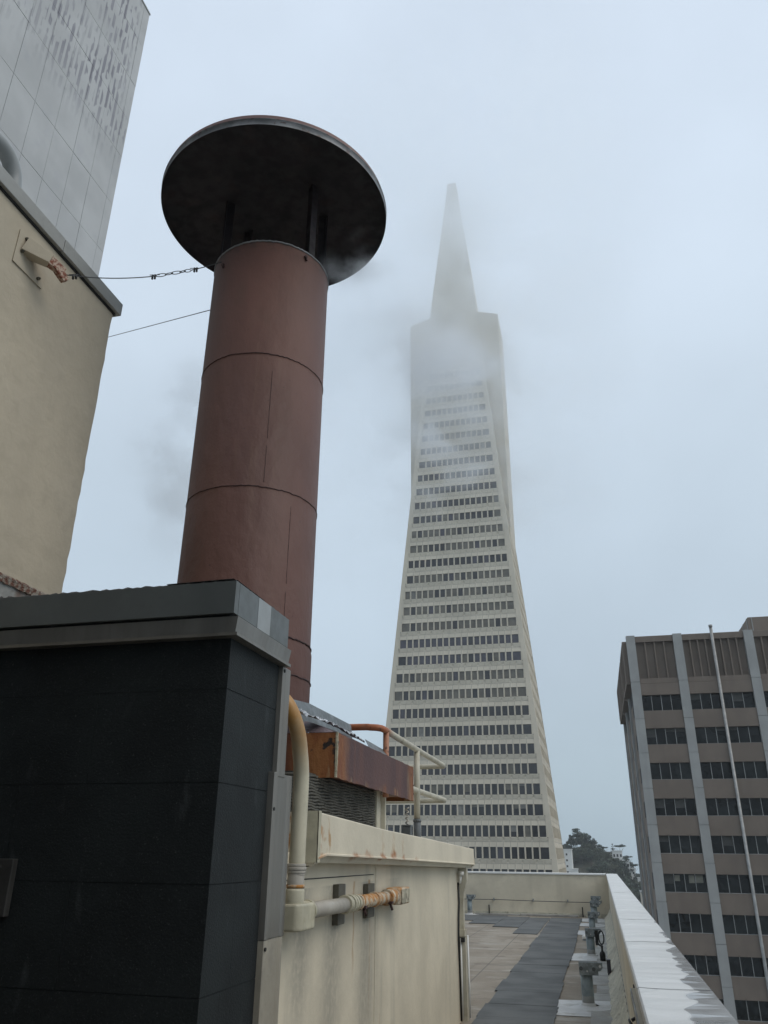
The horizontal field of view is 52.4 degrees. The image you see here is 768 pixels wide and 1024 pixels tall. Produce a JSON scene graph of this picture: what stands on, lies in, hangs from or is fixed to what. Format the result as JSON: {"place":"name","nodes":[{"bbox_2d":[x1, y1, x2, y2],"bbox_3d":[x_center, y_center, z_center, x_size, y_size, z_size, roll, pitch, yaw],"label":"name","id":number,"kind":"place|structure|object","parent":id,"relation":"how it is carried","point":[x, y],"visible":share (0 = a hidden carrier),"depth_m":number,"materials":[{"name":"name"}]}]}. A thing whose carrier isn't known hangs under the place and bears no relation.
{"place":"outdoors","nodes":[
{"label":"outdoors","id":0,"kind":"place"},
{"bbox_2d":[0,0,150,275],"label":"grey tower","id":1,"kind":"structure","parent":0,"point":[69,70],"depth_m":34.95,"materials":[{"name":"metal"}]},
{"bbox_2d":[62,0,767,873],"label":"sky","id":2,"kind":"structure","parent":0,"point":[607,160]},
{"bbox_2d":[380,183,566,872],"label":"pyramid skyscraper","id":3,"kind":"structure","parent":0,"point":[464,706],"depth_m":200.10,"materials":[{"name":"concrete"}]},
{"bbox_2d":[448,825,453,836],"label":"window","id":4,"kind":"structure","parent":3,"relation":"in","point":[450,827],"depth_m":176.07,"materials":[{"name":"black glass"}]},
{"bbox_2d":[471,784,476,794],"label":"window","id":5,"kind":"structure","parent":3,"relation":"in","point":[473,786],"depth_m":179.06,"materials":[{"name":"black glass"}]},
{"bbox_2d":[476,847,481,857],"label":"window","id":6,"kind":"structure","parent":3,"relation":"in","point":[478,849],"depth_m":172.56,"materials":[{"name":"black glass"}]},
{"bbox_2d":[483,847,488,857],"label":"window","id":7,"kind":"structure","parent":3,"relation":"in","point":[485,849],"depth_m":172.24,"materials":[{"name":"black glass"}]},
{"bbox_2d":[490,847,495,858],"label":"window","id":8,"kind":"structure","parent":3,"relation":"in","point":[492,849],"depth_m":171.86,"materials":[{"name":"black glass"}]},
{"bbox_2d":[497,847,502,858],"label":"window","id":9,"kind":"structure","parent":3,"relation":"in","point":[500,849],"depth_m":171.48,"materials":[{"name":"black glass"}]},
{"bbox_2d":[499,804,504,814],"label":"window","id":10,"kind":"structure","parent":3,"relation":"in","point":[501,806],"depth_m":175.55,"materials":[{"name":"black glass"}]},
{"bbox_2d":[504,847,509,858],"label":"window","id":11,"kind":"structure","parent":3,"relation":"in","point":[507,849],"depth_m":171.11,"materials":[{"name":"black glass"}]},
{"bbox_2d":[506,804,511,814],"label":"window","id":12,"kind":"structure","parent":3,"relation":"in","point":[508,806],"depth_m":175.21,"materials":[{"name":"black glass"}]},
{"bbox_2d":[511,825,516,836],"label":"window","id":13,"kind":"structure","parent":3,"relation":"in","point":[513,827],"depth_m":172.85,"materials":[{"name":"grey glass"}]},
{"bbox_2d":[512,847,517,858],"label":"window","id":14,"kind":"structure","parent":3,"relation":"in","point":[514,849],"depth_m":170.73,"materials":[{"name":"black glass"}]},
{"bbox_2d":[513,804,518,814],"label":"window","id":15,"kind":"structure","parent":3,"relation":"in","point":[515,806],"depth_m":174.87,"materials":[{"name":"black glass"}]},
{"bbox_2d":[518,825,523,836],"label":"window","id":16,"kind":"structure","parent":3,"relation":"in","point":[520,827],"depth_m":172.49,"materials":[{"name":"black glass"}]},
{"bbox_2d":[519,847,524,858],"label":"window","id":17,"kind":"structure","parent":3,"relation":"in","point":[521,849],"depth_m":170.36,"materials":[{"name":"black glass"}]},
{"bbox_2d":[520,804,525,814],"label":"window","id":18,"kind":"structure","parent":3,"relation":"in","point":[522,806],"depth_m":174.48,"materials":[{"name":"black glass"}]},
{"bbox_2d":[525,825,530,836],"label":"window","id":19,"kind":"structure","parent":3,"relation":"in","point":[527,828],"depth_m":172.11,"materials":[{"name":"black glass"}]},
{"bbox_2d":[526,847,531,858],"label":"window","id":20,"kind":"structure","parent":3,"relation":"in","point":[528,849],"depth_m":170.07,"materials":[{"name":"black glass"}]},
{"bbox_2d":[532,826,537,836],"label":"window","id":21,"kind":"structure","parent":3,"relation":"in","point":[534,828],"depth_m":171.78,"materials":[{"name":"black glass"}]},
{"bbox_2d":[533,847,538,858],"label":"window","id":22,"kind":"structure","parent":3,"relation":"in","point":[535,849],"depth_m":169.73,"materials":[{"name":"black glass"}]},
{"bbox_2d":[533,783,539,793],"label":"window","id":23,"kind":"structure","parent":3,"relation":"in","point":[536,787],"depth_m":175.81,"materials":[{"name":"black glass"}]},
{"bbox_2d":[534,804,542,814],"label":"window","id":24,"kind":"structure","parent":3,"relation":"in","point":[538,807],"depth_m":173.68,"materials":[{"name":"black glass"}]},
{"bbox_2d":[539,826,545,836],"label":"window","id":25,"kind":"structure","parent":3,"relation":"in","point":[542,829],"depth_m":171.42,"materials":[{"name":"black glass"}]},
{"bbox_2d":[540,847,549,858],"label":"window","id":26,"kind":"structure","parent":3,"relation":"in","point":[544,850],"depth_m":169.28,"materials":[{"name":"black glass"}]},
{"bbox_2d":[573,847,640,902],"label":"hill","id":27,"kind":"structure","parent":0,"point":[584,866],"depth_m":358.02,"materials":[{"name":"plant"}]},
{"bbox_2d":[563,849,572,872],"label":"apartment block","id":28,"kind":"structure","parent":27,"relation":"on","point":[568,855],"depth_m":339.56,"materials":[{"name":"white concrete"}]},
{"bbox_2d":[568,834,578,846],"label":"broadleaf tree","id":29,"kind":"object","parent":27,"relation":"on","point":[572,841],"visible":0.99,"depth_m":370.90,"materials":[{"name":"green plant"}]},
{"bbox_2d":[571,828,587,839],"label":"broadleaf tree","id":30,"kind":"object","parent":27,"relation":"on","point":[577,833],"visible":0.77,"depth_m":375.13,"materials":[{"name":"green plant"}]},
{"bbox_2d":[572,847,587,863],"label":"broadleaf tree","id":31,"kind":"object","parent":27,"relation":"on","point":[581,853],"visible":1,"depth_m":359.47,"materials":[{"name":"green plant"}]},
{"bbox_2d":[580,843,592,851],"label":"broadleaf tree","id":32,"kind":"object","parent":27,"relation":"on","point":[586,847],"visible":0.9,"depth_m":363.50,"materials":[{"name":"green plant"}]},
{"bbox_2d":[583,835,594,846],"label":"broadleaf tree","id":33,"kind":"object","parent":27,"relation":"on","point":[588,839],"visible":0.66,"depth_m":370.05,"materials":[{"name":"green plant"}]},
{"bbox_2d":[584,849,596,865],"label":"broadleaf tree","id":34,"kind":"object","parent":27,"relation":"on","point":[591,855],"visible":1,"depth_m":357.54,"materials":[{"name":"green plant"}]},
{"bbox_2d":[586,863,599,872],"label":"broadleaf tree","id":35,"kind":"object","parent":27,"relation":"on","point":[591,870],"visible":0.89,"depth_m":349.46,"materials":[{"name":"green plant"}]},
{"bbox_2d":[593,848,605,858],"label":"broadleaf tree","id":36,"kind":"object","parent":27,"relation":"on","point":[600,853],"visible":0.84,"depth_m":361.35,"materials":[{"name":"green plant"}]},
{"bbox_2d":[593,863,607,872],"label":"broadleaf tree","id":37,"kind":"object","parent":27,"relation":"on","point":[601,870],"visible":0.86,"depth_m":348.25,"materials":[{"name":"green plant"}]},
{"bbox_2d":[593,856,608,868],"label":"broadleaf tree","id":38,"kind":"object","parent":27,"relation":"on","point":[597,859],"visible":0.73,"depth_m":354.00,"materials":[{"name":"green plant"}]},
{"bbox_2d":[602,863,618,871],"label":"broadleaf tree","id":39,"kind":"object","parent":27,"relation":"on","point":[611,867],"visible":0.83,"depth_m":352.84,"materials":[{"name":"green plant"}]},
{"bbox_2d":[611,850,622,871],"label":"house","id":40,"kind":"structure","parent":27,"relation":"on","point":[616,853],"depth_m":366.60,"materials":[{"name":"white concrete"}]},
{"bbox_2d":[621,877,634,890],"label":"broadleaf tree","id":41,"kind":"object","parent":27,"relation":"on","point":[627,879],"visible":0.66,"depth_m":344.21,"materials":[{"name":"green plant"}]},
{"bbox_2d":[628,984,643,1023],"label":"access panel","id":42,"kind":"object","parent":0,"point":[637,1018],"visible":0.87,"depth_m":3.51,"materials":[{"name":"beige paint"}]},
{"bbox_2d":[617,616,767,1023],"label":"brown office block","id":43,"kind":"structure","parent":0,"point":[693,712],"depth_m":80.31,"materials":[{"name":"concrete"}]},
{"bbox_2d":[642,695,681,710],"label":"window","id":44,"kind":"structure","parent":43,"relation":"in","point":[654,702],"depth_m":84.56,"materials":[{"name":"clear glass"}]},
{"bbox_2d":[646,728,686,744],"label":"window","id":45,"kind":"structure","parent":43,"relation":"in","point":[667,735],"depth_m":83.15,"materials":[{"name":"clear glass"}]},
{"bbox_2d":[650,763,691,779],"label":"window","id":46,"kind":"structure","parent":43,"relation":"in","point":[659,771],"depth_m":81.72,"materials":[{"name":"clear glass"}]},
{"bbox_2d":[654,799,696,815],"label":"window","id":47,"kind":"structure","parent":43,"relation":"in","point":[663,807],"depth_m":80.31,"materials":[{"name":"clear glass"}]},
{"bbox_2d":[659,835,702,853],"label":"window","id":48,"kind":"structure","parent":43,"relation":"in","point":[668,844],"depth_m":78.90,"materials":[{"name":"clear glass"}]},
{"bbox_2d":[663,874,707,892],"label":"window","id":49,"kind":"structure","parent":43,"relation":"in","point":[681,883],"depth_m":77.48,"materials":[{"name":"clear glass"}]},
{"bbox_2d":[668,913,713,933],"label":"window","id":50,"kind":"structure","parent":43,"relation":"in","point":[678,923],"depth_m":76.08,"materials":[{"name":"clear glass"}]},
{"bbox_2d":[683,955,719,975],"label":"window","id":51,"kind":"structure","parent":43,"relation":"in","point":[703,965],"depth_m":74.51,"materials":[{"name":"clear glass"}]},
{"bbox_2d":[690,692,755,708],"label":"window","id":52,"kind":"structure","parent":43,"relation":"in","point":[741,699],"depth_m":83.13,"materials":[{"name":"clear glass"}]},
{"bbox_2d":[695,726,761,743],"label":"window","id":53,"kind":"structure","parent":43,"relation":"in","point":[747,734],"depth_m":81.72,"materials":[{"name":"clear glass"}]},
{"bbox_2d":[700,762,767,778],"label":"window","id":54,"kind":"structure","parent":43,"relation":"in","point":[709,770],"depth_m":80.31,"materials":[{"name":"black glass"}]},
{"bbox_2d":[705,798,767,815],"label":"window","id":55,"kind":"structure","parent":43,"relation":"in","point":[715,806],"depth_m":78.97,"materials":[{"name":"black glass"}]},
{"bbox_2d":[711,836,767,854],"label":"window","id":56,"kind":"structure","parent":43,"relation":"in","point":[720,844],"depth_m":77.63,"materials":[{"name":"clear glass"}]},
{"bbox_2d":[716,874,767,893],"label":"window","id":57,"kind":"structure","parent":43,"relation":"in","point":[729,884],"depth_m":76.28,"materials":[{"name":"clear glass"}]},
{"bbox_2d":[722,915,767,935],"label":"window","id":58,"kind":"structure","parent":43,"relation":"in","point":[733,924],"depth_m":74.97,"materials":[{"name":"black glass"}]},
{"bbox_2d":[728,956,767,977],"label":"window","id":59,"kind":"structure","parent":43,"relation":"in","point":[753,967],"depth_m":73.63,"materials":[{"name":"black glass"}]},
{"bbox_2d":[735,1000,767,1021],"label":"window","id":60,"kind":"structure","parent":43,"relation":"in","point":[756,1011],"depth_m":72.26,"materials":[{"name":"black glass"}]},
{"bbox_3d":[-4.727,28.528,-1.504,14.400,49.600,33.200,-5,-24,13],"label":"office building","id":61,"kind":"object","parent":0,"visible":0},
{"bbox_2d":[460,914,612,1023],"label":"roof deck","id":62,"kind":"structure","parent":61,"relation":"on","point":[496,954],"depth_m":12.08,"materials":[{"name":"concrete"}]},
{"bbox_2d":[0,572,44,597],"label":"wall","id":63,"kind":"structure","parent":62,"relation":"on","point":[11,586],"depth_m":5.08,"materials":[{"name":"grey paint"}]},
{"bbox_2d":[0,164,122,593],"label":"penthouse","id":64,"kind":"object","parent":62,"relation":"on","point":[54,332],"visible":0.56,"depth_m":7.01,"materials":[{"name":"beige paint"}]},
{"bbox_2d":[0,132,21,187],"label":"gooseneck vent","id":65,"kind":"object","parent":64,"relation":"on","point":[9,159],"visible":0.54,"depth_m":7.89,"materials":[{"name":"metal"}]},
{"bbox_2d":[12,229,68,288],"bbox_3d":[-3.110,-2.266,7.045,0.253,0.350,0.479,-16,-28,33],"label":"wire bracket","id":66,"kind":"object","parent":64,"relation":"attached to","point":[32,260],"visible":1,"depth_m":6.98,"materials":[{"name":"metal"}]},
{"bbox_2d":[66,262,221,279],"bbox_3d":[-2.312,-2.392,7.663,1.452,0.888,0.038,16,-28,-31],"label":"guy wire","id":67,"kind":"object","parent":66,"relation":"attached to","point":[152,276],"visible":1,"depth_m":7.66,"materials":[{"name":"metal"}]},
{"bbox_2d":[0,578,291,1023],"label":"granite wall","id":68,"kind":"structure","parent":62,"relation":"on","point":[145,791],"depth_m":3.35,"materials":[{"name":"black stone"}]},
{"bbox_2d":[0,859,17,916],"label":"wall plate","id":69,"kind":"object","parent":68,"relation":"attached to","point":[8,867],"depth_m":3.24,"materials":[{"name":"metal"}]},
{"bbox_2d":[278,811,474,1023],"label":"mechanical enclosure","id":70,"kind":"object","parent":62,"relation":"on","point":[398,964],"visible":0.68,"depth_m":5.30,"materials":[{"name":"beige paint"}]},
{"bbox_2d":[332,884,345,925],"bbox_3d":[-0.262,2.335,4.648,0.035,0.215,0.180,-5,-24,13],"label":"strut bracket","id":71,"kind":"object","parent":70,"relation":"attached to","point":[339,890],"visible":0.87,"depth_m":4.60,"materials":[{"name":"grey metal"}]},
{"bbox_2d":[284,695,409,931],"bbox_3d":[-0.265,1.905,4.967,0.326,1.210,2.510,-5,-24,13],"label":"conduit pipe","id":72,"kind":"object","parent":70,"relation":"attached to","point":[301,914],"visible":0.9,"depth_m":4.00,"materials":[{"name":"metal"}]},
{"bbox_2d":[285,721,413,829],"bbox_3d":[-1.243,2.360,6.774,2.457,0.858,2.850,-5,-24,13],"label":"exhaust hood","id":73,"kind":"object","parent":70,"relation":"on","point":[350,779],"visible":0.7,"depth_m":5.99,"materials":[{"name":"brown metal"}]},
{"bbox_2d":[161,115,386,702],"bbox_3d":[-1.277,-0.822,7.868,2.558,6.165,2.558,-5,-24,13],"label":"chimney stack","id":74,"kind":"object","parent":73,"relation":"on","point":[282,219],"visible":0.8,"depth_m":7.77,"materials":[{"name":"red paint"}]},
{"bbox_2d":[109,310,209,336],"bbox_3d":[-3.326,-2.474,10.557,0.009,2.389,4.899,17,-29,-34],"label":"guy wire","id":75,"kind":"object","parent":74,"relation":"attached to","point":[162,322],"visible":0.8,"depth_m":9.62,"materials":[{"name":"metal"}]},
{"bbox_2d":[293,699,351,737],"bbox_3d":[-0.485,1.728,6.316,0.068,0.266,1.520,-6,-24,15],"label":"flashing sheet","id":76,"kind":"object","parent":73,"relation":"on","point":[310,709],"visible":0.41,"depth_m":6.30,"materials":[{"name":"metal"}]},
{"bbox_2d":[298,708,364,742],"bbox_3d":[-0.419,1.662,6.098,0.207,0.106,1.636,-6,-24,15],"label":"foil strip","id":77,"kind":"object","parent":73,"relation":"on","point":[306,714],"visible":0.82,"depth_m":6.00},
{"bbox_2d":[365,739,386,754],"bbox_3d":[-0.050,2.107,6.909,0.084,0.112,0.719,-6,-24,14],"label":"flashing sheet","id":78,"kind":"object","parent":73,"relation":"on","point":[373,746],"visible":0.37,"depth_m":6.86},
{"bbox_2d":[363,883,374,917],"bbox_3d":[-0.096,2.608,5.243,0.035,0.202,0.210,-5,-24,13],"label":"strut bracket","id":79,"kind":"object","parent":70,"relation":"attached to","point":[368,888],"visible":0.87,"depth_m":5.18,"materials":[{"name":"grey metal"}]},
{"bbox_2d":[350,724,446,836],"bbox_3d":[-0.277,3.080,8.488,1.413,1.025,3.273,-5,-24,13],"label":"pipe railing","id":80,"kind":"object","parent":70,"relation":"on","point":[416,766],"visible":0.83,"depth_m":8.24,"materials":[{"name":"metal"}]},
{"bbox_2d":[402,807,412,834],"bbox_3d":[0.226,3.056,7.599,0.090,0.347,0.090,-5,-24,13],"label":"electrical box","id":81,"kind":"object","parent":70,"relation":"on","point":[407,829],"visible":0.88,"depth_m":7.56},
{"bbox_2d":[457,871,463,1020],"bbox_3d":[0.819,4.563,8.243,0.075,1.391,0.130,-5,-24,13],"label":"cable","id":82,"kind":"object","parent":70,"relation":"attached to","point":[460,873],"depth_m":8.21,"materials":[{"name":"black plastic"}]},
{"bbox_2d":[458,866,470,1021],"bbox_3d":[0.862,4.603,8.372,0.099,1.460,0.150,-5,-24,13],"label":"downspout","id":83,"kind":"object","parent":70,"relation":"attached to","point":[465,974],"visible":0.88,"depth_m":8.31,"materials":[{"name":"beige paint"}]},
{"bbox_2d":[466,894,475,914],"bbox_3d":[2.350,11.091,22.057,0.665,0.518,1.207,-5,-24,13],"label":"anchor post","id":84,"kind":"object","parent":62,"relation":"on","point":[470,897],"visible":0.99,"depth_m":21.98,"materials":[{"name":"metal"}]},
{"bbox_2d":[465,914,482,920],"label":"walkway pad","id":85,"kind":"object","parent":62,"relation":"on","point":[471,917],"visible":0.44,"depth_m":21.09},
{"bbox_2d":[469,915,506,923],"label":"walkway pad","id":86,"kind":"object","parent":62,"relation":"on","point":[489,919],"visible":0.88,"depth_m":20.20,"materials":[{"name":"rubber"}]},
{"bbox_2d":[492,916,529,927],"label":"walkway pad","id":87,"kind":"object","parent":62,"relation":"on","point":[512,921],"visible":0.98,"depth_m":19.44,"materials":[{"name":"rubber"}]},
{"bbox_2d":[471,1016,554,1023],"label":"walkway pad","id":88,"kind":"object","parent":62,"relation":"on","point":[490,1020],"visible":1,"depth_m":8.00,"materials":[{"name":"rubber"}]},
{"bbox_2d":[477,1003,558,1019],"bbox_3d":[1.466,5.446,8.504,0.823,0.011,0.778,-5,-24,13],"label":"walkway pad","id":89,"kind":"object","parent":62,"relation":"on","point":[520,1011],"visible":1,"depth_m":8.48,"materials":[{"name":"rubber"}]},
{"bbox_2d":[489,990,560,1006],"bbox_3d":[1.684,5.783,9.274,0.776,0.012,0.934,-5,-24,13],"label":"walkway pad","id":90,"kind":"object","parent":62,"relation":"on","point":[526,998],"visible":1,"depth_m":9.24,"materials":[{"name":"rubber"}]},
{"bbox_2d":[495,979,563,992],"bbox_3d":[1.903,6.159,10.131,0.819,0.012,0.962,-5,-24,13],"label":"walkway pad","id":91,"kind":"object","parent":62,"relation":"on","point":[530,986],"visible":1,"depth_m":10.10,"materials":[{"name":"rubber"}]},
{"bbox_2d":[513,917,549,933],"bbox_3d":[3.613,9.999,18.892,0.540,0.010,4.700,-5,-24,13],"label":"walkway pad","id":92,"kind":"object","parent":62,"relation":"on","point":[531,925],"visible":0.96,"depth_m":18.45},
{"bbox_2d":[506,972,564,981],"bbox_3d":[2.129,6.505,10.917,0.768,0.010,0.790,-5,-24,13],"label":"walkway pad","id":93,"kind":"object","parent":62,"relation":"on","point":[554,977],"visible":0.98,"depth_m":10.91,"materials":[{"name":"rubber"}]},
{"bbox_2d":[510,964,567,974],"bbox_3d":[2.325,6.827,11.653,0.795,0.010,0.841,-5,-24,13],"label":"walkway pad","id":94,"kind":"object","parent":62,"relation":"on","point":[539,968],"visible":1,"depth_m":11.65,"materials":[{"name":"rubber"}]},
{"bbox_2d":[517,958,569,966],"bbox_3d":[2.542,7.147,12.385,0.788,0.013,0.791,-5,-24,13],"label":"walkway pad","id":95,"kind":"object","parent":62,"relation":"on","point":[550,962],"visible":1,"depth_m":12.33,"materials":[{"name":"rubber"}]},
{"bbox_2d":[521,951,572,960],"bbox_3d":[2.763,7.491,13.172,0.816,0.013,0.958,-5,-24,13],"label":"walkway pad","id":96,"kind":"object","parent":62,"relation":"on","point":[547,955],"visible":1,"depth_m":13.15,"materials":[{"name":"rubber"}]},
{"bbox_2d":[527,946,574,952],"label":"walkway pad","id":97,"kind":"object","parent":62,"relation":"on","point":[551,949],"visible":0.96,"depth_m":14.00,"materials":[{"name":"rubber"}]},
{"bbox_2d":[530,941,575,946],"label":"walkway pad","id":98,"kind":"object","parent":62,"relation":"on","point":[553,944],"visible":1,"depth_m":14.80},
{"bbox_2d":[534,937,576,942],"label":"walkway pad","id":99,"kind":"object","parent":62,"relation":"on","point":[546,939],"visible":0.98,"depth_m":15.63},
{"bbox_2d":[538,933,577,938],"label":"walkway pad","id":100,"kind":"object","parent":62,"relation":"on","point":[550,935],"visible":0.98,"depth_m":16.38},
{"bbox_2d":[541,929,577,933],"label":"walkway pad","id":101,"kind":"object","parent":62,"relation":"on","point":[561,931],"visible":0.96,"depth_m":17.20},
{"bbox_2d":[543,926,578,929],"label":"walkway pad","id":102,"kind":"object","parent":62,"relation":"on","point":[559,928],"visible":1,"depth_m":17.97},
{"bbox_2d":[546,923,579,926],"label":"walkway pad","id":103,"kind":"object","parent":62,"relation":"on","point":[561,925],"visible":1,"depth_m":18.73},
{"bbox_2d":[548,920,580,923],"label":"walkway pad","id":104,"kind":"object","parent":62,"relation":"on","point":[563,921],"visible":1,"depth_m":19.74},
{"bbox_2d":[549,918,581,921],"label":"walkway pad","id":105,"kind":"object","parent":62,"relation":"on","point":[572,919],"visible":0.98,"depth_m":20.41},
{"bbox_2d":[556,961,610,1016],"bbox_3d":[2.223,5.387,8.892,0.697,0.463,1.045,-5,-24,13],"label":"anchor post","id":106,"kind":"object","parent":62,"relation":"on","point":[586,1005],"visible":0.99,"depth_m":8.87,"materials":[{"name":"metal"}]},
{"bbox_2d":[571,928,606,960],"bbox_3d":[3.424,7.305,13.241,0.703,0.443,1.195,-5,-24,13],"label":"anchor post","id":107,"kind":"object","parent":62,"relation":"on","point":[590,955],"visible":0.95,"depth_m":13.17,"materials":[{"name":"metal"}]},
{"bbox_2d":[594,930,604,945],"bbox_3d":[3.622,7.164,13.091,0.153,0.266,0.030,-5,-24,13],"label":"snap hook","id":108,"kind":"object","parent":107,"relation":"hanging from","point":[597,937],"visible":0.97,"depth_m":13.10,"materials":[{"name":"black plastic"}]},
{"bbox_2d":[600,945,605,960],"bbox_3d":[3.583,7.216,12.800,0.094,0.232,0.298,-5,-24,13],"label":"rope grab","id":109,"kind":"object","parent":107,"relation":"hanging from","point":[602,955],"visible":1,"depth_m":12.66,"materials":[{"name":"black plastic"}]},
{"bbox_2d":[578,912,604,934],"bbox_3d":[4.486,9.057,17.221,0.715,0.428,1.163,-5,-24,13],"label":"anchor post","id":110,"kind":"object","parent":62,"relation":"on","point":[592,916],"visible":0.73,"depth_m":17.23,"materials":[{"name":"metal"}]},
{"bbox_2d":[580,901,604,926],"bbox_3d":[5.099,9.860,19.189,0.678,0.538,1.036,-5,-24,13],"label":"anchor post","id":111,"kind":"object","parent":62,"relation":"on","point":[594,905],"visible":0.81,"depth_m":19.17,"materials":[{"name":"metal"}]},
{"bbox_2d":[582,896,604,921],"bbox_3d":[5.455,10.444,20.573,0.711,0.578,1.356,-5,-24,13],"label":"anchor post","id":112,"kind":"object","parent":62,"relation":"on","point":[595,898],"visible":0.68,"depth_m":20.60,"materials":[{"name":"metal"}]},
{"bbox_2d":[464,871,609,917],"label":"parapet wall","id":113,"kind":"structure","parent":61,"relation":"on","point":[537,887],"depth_m":22.01,"materials":[{"name":"beige paint"}]},
{"bbox_2d":[474,898,601,916],"bbox_3d":[1.678,11.304,22.451,8.912,0.430,0.120,-5,-24,13],"label":"safety cable","id":114,"kind":"object","parent":113,"relation":"attached to","point":[493,899],"visible":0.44,"depth_m":21.92,"materials":[{"name":"metal"}]},
{"bbox_2d":[605,874,738,1023],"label":"parapet wall","id":115,"kind":"structure","parent":61,"relation":"on","point":[650,962],"depth_m":4.11,"materials":[{"name":"beige paint"}]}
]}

